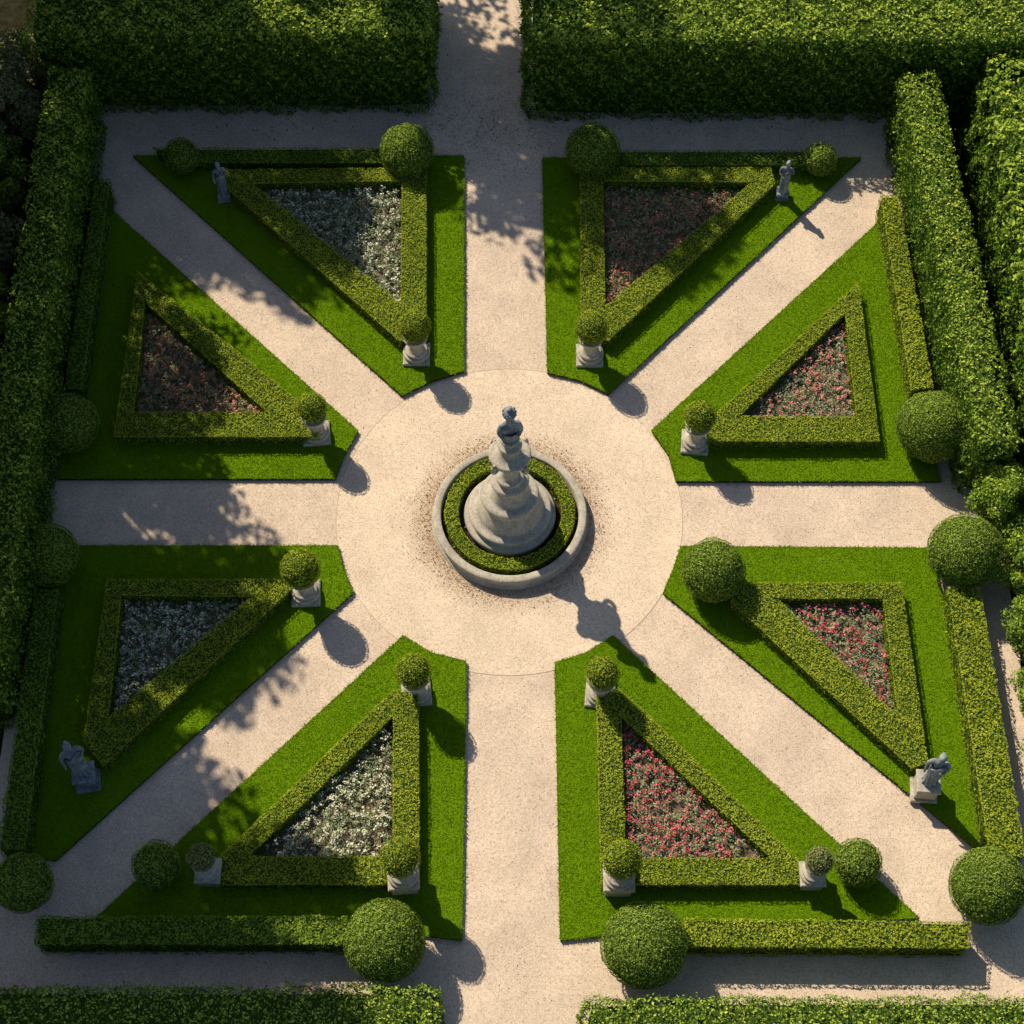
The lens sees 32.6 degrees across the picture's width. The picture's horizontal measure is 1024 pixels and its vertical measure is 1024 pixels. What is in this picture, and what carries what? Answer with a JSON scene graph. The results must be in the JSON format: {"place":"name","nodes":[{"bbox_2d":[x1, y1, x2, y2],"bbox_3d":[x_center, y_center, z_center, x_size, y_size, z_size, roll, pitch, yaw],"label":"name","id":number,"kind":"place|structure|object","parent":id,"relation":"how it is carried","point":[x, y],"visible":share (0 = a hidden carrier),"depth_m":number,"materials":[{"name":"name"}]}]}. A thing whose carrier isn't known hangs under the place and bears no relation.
{"place":"outdoors","nodes":[
{"label":"outdoors","id":0,"kind":"place"},
{"bbox_2d":[32,542,354,861],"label":"lawn","id":1,"kind":"structure","parent":0,"point":[68,818],"depth_m":47.73,"materials":[{"name":"plant"}]},
{"bbox_2d":[0,588,64,858],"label":"hedge","id":2,"kind":"object","parent":1,"relation":"on","point":[19,820],"visible":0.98,"depth_m":46.05,"materials":[{"name":"green plant"}]},
{"bbox_2d":[23,522,80,587],"bbox_3d":[-12.831,1.204,48.261,1.847,1.740,1.862,-38,68,-18],"label":"topiary ball","id":3,"kind":"object","parent":1,"relation":"on","point":[54,551],"visible":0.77,"depth_m":47.72,"materials":[{"name":"green plant"}]},
{"bbox_2d":[59,740,100,793],"bbox_3d":[-11.152,6.481,44.934,0.636,2.781,0.632,-8,62,-4],"label":"garden statue","id":4,"kind":"object","parent":1,"relation":"on","point":[86,776],"visible":1,"depth_m":45.21,"materials":[{"name":"grey stone"}]},
{"bbox_2d":[113,599,246,714],"bbox_3d":[-8.991,3.960,47.581,3.534,0.453,3.587,0,62,0],"label":"flower bed","id":5,"kind":"object","parent":1,"relation":"on","point":[136,677],"visible":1,"depth_m":47.94,"materials":[{"name":"white plant"}]},
{"bbox_2d":[83,577,291,772],"bbox_3d":[-8.705,4.347,47.286,5.252,0.578,5.543,0,62,0],"label":"box hedge","id":6,"kind":"object","parent":1,"relation":"on","point":[110,739],"visible":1,"depth_m":47.40,"materials":[{"name":"green plant"}]},
{"bbox_2d":[280,547,320,607],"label":"pedestal topiary","id":7,"kind":"object","parent":1,"relation":"on","point":[299,569],"visible":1,"depth_m":47.04,"materials":[{"name":"plant"}]},
{"bbox_2d":[55,208,357,479],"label":"lawn","id":8,"kind":"structure","parent":0,"point":[130,253],"depth_m":51.52,"materials":[{"name":"plant"}]},
{"bbox_2d":[44,393,99,452],"bbox_3d":[-12.747,-2.559,50.278,1.779,1.711,1.792,-15,63,-8],"label":"topiary ball","id":9,"kind":"object","parent":8,"relation":"on","point":[74,418],"visible":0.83,"depth_m":49.74,"materials":[{"name":"green plant"}]},
{"bbox_2d":[64,178,117,398],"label":"hedge","id":10,"kind":"object","parent":8,"relation":"on","point":[84,337],"visible":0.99,"depth_m":52.63,"materials":[{"name":"green plant"}]},
{"bbox_2d":[137,312,262,413],"bbox_3d":[-9.136,-4.449,52.052,3.922,0.453,3.868,0,62,0],"label":"flower bed","id":11,"kind":"object","parent":8,"relation":"on","point":[177,370],"visible":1,"depth_m":51.78,"materials":[{"name":"plant"}]},
{"bbox_2d":[113,271,319,445],"bbox_3d":[-8.512,-4.635,52.063,6.059,0.571,5.926,0,62,0],"label":"box hedge","id":12,"kind":"object","parent":8,"relation":"on","point":[276,420],"visible":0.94,"depth_m":51.10,"materials":[{"name":"green plant"}]},
{"bbox_2d":[295,392,330,446],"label":"pedestal topiary","id":13,"kind":"object","parent":8,"relation":"on","point":[311,409],"visible":1,"depth_m":49.65,"materials":[{"name":"plant"}]},
{"bbox_2d":[94,634,467,940],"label":"lawn","id":14,"kind":"structure","parent":0,"point":[435,903],"depth_m":45.64,"materials":[{"name":"plant"}]},
{"bbox_2d":[131,839,181,890],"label":"topiary ball","id":15,"kind":"object","parent":14,"relation":"on","point":[155,864],"visible":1,"depth_m":44.08,"materials":[{"name":"green plant"}]},
{"bbox_2d":[33,914,349,955],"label":"hedge","id":16,"kind":"object","parent":14,"relation":"on","point":[302,934],"visible":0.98,"depth_m":43.47,"materials":[{"name":"green plant"}]},
{"bbox_2d":[185,842,221,886],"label":"pedestal topiary","id":17,"kind":"object","parent":14,"relation":"on","point":[204,862],"visible":1,"depth_m":43.40,"materials":[{"name":"plant"}]},
{"bbox_2d":[216,689,420,890],"bbox_3d":[-4.946,7.207,45.764,5.246,0.569,5.391,0,62,0],"label":"box hedge","id":18,"kind":"object","parent":14,"relation":"on","point":[242,867],"visible":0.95,"depth_m":45.19,"materials":[{"name":"green plant"}]},
{"bbox_2d":[257,724,394,857],"bbox_3d":[-4.850,7.270,45.820,3.654,0.456,3.815,0,62,0],"label":"flower bed","id":19,"kind":"object","parent":14,"relation":"on","point":[369,769],"visible":0.95,"depth_m":45.53,"materials":[{"name":"plant"}]},
{"bbox_2d":[378,837,420,895],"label":"pedestal topiary","id":20,"kind":"object","parent":14,"relation":"on","point":[400,859],"visible":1,"depth_m":42.75,"materials":[{"name":"plant"}]},
{"bbox_2d":[395,652,431,706],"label":"pedestal topiary","id":21,"kind":"object","parent":14,"relation":"on","point":[414,671],"visible":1,"depth_m":45.73,"materials":[{"name":"plant"}]},
{"bbox_2d":[132,154,466,396],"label":"lawn","id":22,"kind":"structure","parent":0,"point":[301,284],"depth_m":53.81,"materials":[{"name":"plant"}]},
{"bbox_2d":[162,137,200,174],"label":"topiary ball","id":23,"kind":"object","parent":22,"relation":"on","point":[181,155],"visible":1,"depth_m":54.88,"materials":[{"name":"green plant"}]},
{"bbox_2d":[212,161,231,203],"bbox_3d":[-9.053,-10.279,54.418,0.459,1.770,0.414,-6,62,-3],"label":"garden statue","id":24,"kind":"object","parent":22,"relation":"on","point":[223,192],"visible":1,"depth_m":54.39,"materials":[{"name":"grey stone"}]},
{"bbox_2d":[153,147,380,171],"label":"hedge","id":25,"kind":"object","parent":22,"relation":"on","point":[315,158],"visible":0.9,"depth_m":55.43,"materials":[{"name":"green plant"}]},
{"bbox_2d":[225,167,427,348],"bbox_3d":[-5.771,-7.868,53.778,6.545,0.585,6.645,0,62,0],"label":"box hedge","id":26,"kind":"object","parent":22,"relation":"on","point":[380,309],"visible":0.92,"depth_m":54.02,"materials":[{"name":"green plant"}]},
{"bbox_2d":[263,185,402,303],"bbox_3d":[-5.708,-8.220,54.056,4.734,0.457,4.676,0,62,0],"label":"flower bed","id":27,"kind":"object","parent":22,"relation":"on","point":[365,229],"visible":1,"depth_m":54.52,"materials":[{"name":"white plant"}]},
{"bbox_2d":[379,122,433,178],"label":"topiary ball","id":28,"kind":"object","parent":22,"relation":"on","point":[407,150],"visible":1,"depth_m":54.42,"materials":[{"name":"green plant"}]},
{"bbox_2d":[397,310,431,365],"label":"pedestal topiary","id":29,"kind":"object","parent":22,"relation":"on","point":[414,328],"visible":1,"depth_m":50.95,"materials":[{"name":"plant"}]},
{"bbox_2d":[109,45,879,607],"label":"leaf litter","id":30,"kind":"object","parent":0,"point":[495,187],"visible":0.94,"depth_m":56.41,"materials":[{"name":"brown plant"}]},
{"bbox_2d":[336,369,681,674],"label":"gravel plaza","id":31,"kind":"structure","parent":0,"point":[640,453],"depth_m":49.82,"materials":[{"name":"beige gravel"}]},
{"bbox_2d":[432,406,587,589],"bbox_3d":[-0.060,-1.195,47.221,4.440,6.070,4.440,0,62,0],"label":"fountain monument","id":32,"kind":"object","parent":31,"relation":"on","point":[509,512],"visible":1,"depth_m":48.94,"materials":[{"name":"stone"}]},
{"bbox_2d":[0,0,1023,1023],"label":"gravel path","id":33,"kind":"structure","parent":0,"point":[504,963],"depth_m":48.37,"materials":[{"name":"beige gravel"}]},
{"bbox_2d":[0,852,54,913],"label":"topiary ball","id":34,"kind":"object","parent":33,"relation":"on","point":[26,883],"visible":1,"depth_m":43.60,"materials":[{"name":"green plant"}]},
{"bbox_2d":[343,897,426,983],"bbox_3d":[-3.127,10.551,43.137,2.095,2.012,2.094,29,66,15],"label":"topiary ball","id":35,"kind":"object","parent":33,"relation":"on","point":[385,941],"visible":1,"depth_m":42.51,"materials":[{"name":"green plant"}]},
{"bbox_2d":[336,368,682,675],"bbox_3d":[-0.080,0.086,49.948,9.900,0.012,9.900,0,62,0],"label":"plaza edging","id":36,"kind":"object","parent":33,"relation":"on","point":[478,371],"visible":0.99,"depth_m":50.25,"materials":[{"name":"stone"}]},
{"bbox_2d":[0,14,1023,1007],"bbox_3d":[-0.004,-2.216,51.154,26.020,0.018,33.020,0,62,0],"label":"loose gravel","id":37,"kind":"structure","parent":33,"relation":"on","point":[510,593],"depth_m":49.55,"materials":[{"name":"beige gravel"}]},
{"bbox_2d":[599,900,688,989],"bbox_3d":[3.240,10.653,43.034,2.201,2.099,2.186,-22,64,-11],"label":"topiary ball","id":38,"kind":"object","parent":33,"relation":"on","point":[643,943],"visible":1,"depth_m":42.38,"materials":[{"name":"green plant"}]},
{"bbox_2d":[574,990,1023,1023],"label":"clipped hedge","id":39,"kind":"object","parent":33,"relation":"on","point":[751,1011],"visible":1,"depth_m":42.03,"materials":[{"name":"green plant"}]},
{"bbox_2d":[681,915,971,958],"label":"hedge","id":40,"kind":"object","parent":33,"relation":"on","point":[778,938],"visible":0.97,"depth_m":43.43,"materials":[{"name":"green plant"}]},
{"bbox_2d":[926,512,1004,589],"bbox_3d":[12.471,1.075,48.162,2.113,2.037,2.116,22,64,11],"label":"topiary ball","id":41,"kind":"object","parent":33,"relation":"on","point":[965,551],"visible":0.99,"depth_m":47.51,"materials":[{"name":"green plant"}]},
{"bbox_2d":[941,586,1023,863],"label":"hedge","id":42,"kind":"object","parent":33,"relation":"on","point":[992,786],"visible":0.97,"depth_m":46.10,"materials":[{"name":"green plant"}]},
{"bbox_2d":[948,846,1023,926],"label":"topiary ball","id":43,"kind":"object","parent":33,"relation":"on","point":[986,885],"visible":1,"depth_m":43.24,"materials":[{"name":"green plant"}]},
{"bbox_2d":[0,0,1023,756],"bbox_3d":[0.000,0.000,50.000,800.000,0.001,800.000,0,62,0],"label":"ground","id":44,"kind":"structure","parent":0,"point":[12,12],"depth_m":55.45,"materials":[{"name":"green plant"}]},
{"bbox_2d":[0,270,15,333],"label":"shrub","id":45,"kind":"object","parent":44,"relation":"on","point":[4,286],"visible":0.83,"depth_m":51.26,"materials":[{"name":"green plant"}]},
{"bbox_2d":[0,209,26,275],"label":"shrub","id":46,"kind":"object","parent":44,"relation":"on","point":[7,250],"visible":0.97,"depth_m":52.53,"materials":[{"name":"green plant"}]},
{"bbox_2d":[0,133,31,216],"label":"shrub","id":47,"kind":"object","parent":44,"relation":"on","point":[12,189],"visible":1,"depth_m":53.41,"materials":[{"name":"green plant"}]},
{"bbox_2d":[0,71,46,161],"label":"shrub","id":48,"kind":"object","parent":44,"relation":"on","point":[25,119],"visible":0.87,"depth_m":54.41,"materials":[{"name":"green plant"}]},
{"bbox_2d":[0,28,55,108],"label":"shrub","id":49,"kind":"object","parent":44,"relation":"on","point":[13,57],"visible":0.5,"depth_m":54.80,"materials":[{"name":"green plant"}]},
{"bbox_2d":[0,64,107,732],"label":"tall hedge","id":50,"kind":"object","parent":44,"relation":"on","point":[35,374],"visible":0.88,"depth_m":50.05,"materials":[{"name":"green plant"}]},
{"bbox_2d":[0,980,447,1023],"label":"clipped hedge","id":51,"kind":"object","parent":44,"relation":"on","point":[95,1006],"visible":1,"depth_m":42.08,"materials":[{"name":"green plant"}]},
{"bbox_2d":[17,0,442,116],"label":"tall hedge","id":52,"kind":"object","parent":44,"relation":"on","point":[269,54],"visible":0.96,"depth_m":54.69,"materials":[{"name":"green plant"}]},
{"bbox_2d":[517,0,1023,124],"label":"tall hedge","id":53,"kind":"object","parent":44,"relation":"on","point":[815,58],"visible":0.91,"depth_m":54.50,"materials":[{"name":"green plant"}]},
{"bbox_2d":[882,69,1022,496],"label":"tall hedge","id":54,"kind":"object","parent":44,"relation":"on","point":[960,347],"visible":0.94,"depth_m":51.20,"materials":[{"name":"green plant"}]},
{"bbox_2d":[952,50,1023,467],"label":"tall hedge","id":55,"kind":"object","parent":44,"relation":"on","point":[998,158],"visible":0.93,"depth_m":52.43,"materials":[{"name":"green plant"}]},
{"bbox_2d":[964,459,1023,535],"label":"shrub","id":56,"kind":"object","parent":44,"relation":"on","point":[998,495],"visible":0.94,"depth_m":48.33,"materials":[{"name":"green plant"}]},
{"bbox_2d":[990,524,1023,599],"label":"shrub","id":57,"kind":"object","parent":44,"relation":"on","point":[1013,551],"visible":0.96,"depth_m":47.78,"materials":[{"name":"green plant"}]},
{"bbox_2d":[999,590,1023,666],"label":"shrub","id":58,"kind":"object","parent":44,"relation":"on","point":[1015,630],"visible":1,"depth_m":46.59,"materials":[{"name":"green plant"}]},
{"bbox_2d":[1008,667,1023,716],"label":"shrub","id":59,"kind":"object","parent":44,"relation":"on","point":[1019,680],"visible":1,"depth_m":46.48,"materials":[{"name":"green plant"}]},
{"bbox_2d":[541,155,860,394],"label":"lawn","id":60,"kind":"structure","parent":0,"point":[745,242],"depth_m":53.81,"materials":[{"name":"plant"}]},
{"bbox_2d":[574,309,609,367],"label":"pedestal topiary","id":61,"kind":"object","parent":60,"relation":"on","point":[591,329],"visible":1,"depth_m":50.88,"materials":[{"name":"plant"}]},
{"bbox_2d":[565,121,620,178],"bbox_3d":[2.533,-11.355,54.970,1.788,1.685,1.784,7,62,4],"label":"topiary ball","id":62,"kind":"object","parent":60,"relation":"on","point":[592,150],"visible":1,"depth_m":54.43,"materials":[{"name":"green plant"}]},
{"bbox_2d":[603,185,741,307],"bbox_3d":[5.099,-8.174,54.034,4.755,0.451,4.773,0,62,0],"label":"flower bed","id":63,"kind":"object","parent":60,"relation":"on","point":[686,217],"visible":1,"depth_m":54.52,"materials":[{"name":"plant"}]},
{"bbox_2d":[579,166,774,348],"bbox_3d":[5.135,-7.897,53.796,6.267,0.571,6.632,0,62,0],"label":"box hedge","id":64,"kind":"object","parent":60,"relation":"on","point":[624,311],"visible":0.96,"depth_m":54.06,"materials":[{"name":"green plant"}]},
{"bbox_2d":[615,149,807,173],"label":"hedge","id":65,"kind":"object","parent":60,"relation":"on","point":[772,159],"visible":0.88,"depth_m":55.36,"materials":[{"name":"green plant"}]},
{"bbox_2d":[775,160,794,201],"bbox_3d":[8.500,-10.323,54.441,0.480,1.770,0.450,0,62,0],"label":"garden statue","id":66,"kind":"object","parent":60,"relation":"on","point":[782,191],"visible":1,"depth_m":54.46,"materials":[{"name":"grey stone"}]},
{"bbox_2d":[803,141,837,176],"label":"topiary ball","id":67,"kind":"object","parent":60,"relation":"on","point":[821,159],"visible":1,"depth_m":54.88,"materials":[{"name":"green plant"}]},
{"bbox_2d":[553,635,919,940],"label":"lawn","id":68,"kind":"structure","parent":0,"point":[587,907],"depth_m":45.57,"materials":[{"name":"plant"}]},
{"bbox_2d":[584,655,620,707],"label":"pedestal topiary","id":69,"kind":"object","parent":68,"relation":"on","point":[601,674],"visible":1,"depth_m":45.71,"materials":[{"name":"plant"}]},
{"bbox_2d":[601,838,642,896],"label":"pedestal topiary","id":70,"kind":"object","parent":68,"relation":"on","point":[621,861],"visible":1,"depth_m":42.72,"materials":[{"name":"plant"}]},
{"bbox_2d":[620,724,761,859],"bbox_3d":[4.718,7.303,45.803,3.717,0.455,3.886,0,62,0],"label":"flower bed","id":71,"kind":"object","parent":68,"relation":"on","point":[684,825],"visible":0.97,"depth_m":45.51,"materials":[{"name":"plant"}]},
{"bbox_2d":[595,689,799,890],"bbox_3d":[4.774,7.204,45.766,5.156,0.579,5.413,0,62,0],"label":"box hedge","id":72,"kind":"object","parent":68,"relation":"on","point":[777,867],"visible":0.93,"depth_m":45.19,"materials":[{"name":"green plant"}]},
{"bbox_2d":[798,845,834,890],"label":"pedestal topiary","id":73,"kind":"object","parent":68,"relation":"on","point":[816,866],"visible":1,"depth_m":43.32,"materials":[{"name":"plant"}]},
{"bbox_2d":[833,837,882,887],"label":"topiary ball","id":74,"kind":"object","parent":68,"relation":"on","point":[858,863],"visible":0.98,"depth_m":44.10,"materials":[{"name":"green plant"}]},
{"bbox_2d":[651,222,942,482],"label":"lawn","id":75,"kind":"structure","parent":0,"point":[888,459],"depth_m":51.68,"materials":[{"name":"plant"}]},
{"bbox_2d":[680,400,716,455],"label":"pedestal topiary","id":76,"kind":"object","parent":75,"relation":"on","point":[699,418],"visible":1,"depth_m":49.53,"materials":[{"name":"plant"}]},
{"bbox_2d":[705,282,879,449],"bbox_3d":[8.076,-4.397,51.936,5.120,0.576,5.689,0,62,0],"label":"box hedge","id":77,"kind":"object","parent":75,"relation":"on","point":[732,427],"visible":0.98,"depth_m":50.89,"materials":[{"name":"green plant"}]},
{"bbox_2d":[744,323,854,417],"bbox_3d":[8.346,-4.197,51.919,3.446,0.453,3.637,0,62,0],"label":"flower bed","id":78,"kind":"object","parent":75,"relation":"on","point":[794,399],"visible":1,"depth_m":51.68,"materials":[{"name":"pink plant"}]},
{"bbox_2d":[874,194,933,402],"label":"hedge","id":79,"kind":"object","parent":75,"relation":"on","point":[909,336],"visible":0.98,"depth_m":52.46,"materials":[{"name":"green plant"}]},
{"bbox_2d":[894,390,966,463],"bbox_3d":[12.018,-2.458,50.039,2.161,2.039,2.157,14,63,8],"label":"topiary ball","id":80,"kind":"object","parent":75,"relation":"on","point":[929,426],"visible":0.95,"depth_m":49.38,"materials":[{"name":"green plant"}]},
{"bbox_2d":[663,544,980,850],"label":"lawn","id":81,"kind":"structure","parent":0,"point":[910,569],"depth_m":47.95,"materials":[{"name":"plant"}]},
{"bbox_2d":[680,536,745,602],"bbox_3d":[5.524,1.589,48.058,1.840,1.737,1.830,-7,62,-4],"label":"topiary ball","id":82,"kind":"object","parent":81,"relation":"on","point":[712,569],"visible":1,"depth_m":47.50,"materials":[{"name":"green plant"}]},
{"bbox_2d":[728,581,927,772],"bbox_3d":[8.452,4.409,47.252,4.976,0.577,5.470,0,62,0],"label":"box hedge","id":83,"kind":"object","parent":81,"relation":"on","point":[768,617],"visible":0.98,"depth_m":47.38,"materials":[{"name":"green plant"}]},
{"bbox_2d":[783,602,896,714],"bbox_3d":[8.808,4.008,47.561,2.972,0.445,3.479,0,62,0],"label":"flower bed","id":84,"kind":"object","parent":81,"relation":"on","point":[818,616],"visible":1,"depth_m":47.91,"materials":[{"name":"plant"}]},
{"bbox_2d":[910,752,950,803],"bbox_3d":[10.800,6.737,44.884,0.690,2.628,0.690,5,62,2],"label":"garden statue","id":85,"kind":"object","parent":81,"relation":"on","point":[925,785],"visible":1,"depth_m":45.21,"materials":[{"name":"stone"}]},
{"bbox_2d":[1019,738,1023,756],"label":"shrub","id":86,"kind":"object","parent":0,"point":[1021,746],"visible":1,"depth_m":45.63,"materials":[{"name":"green plant"}]}
]}

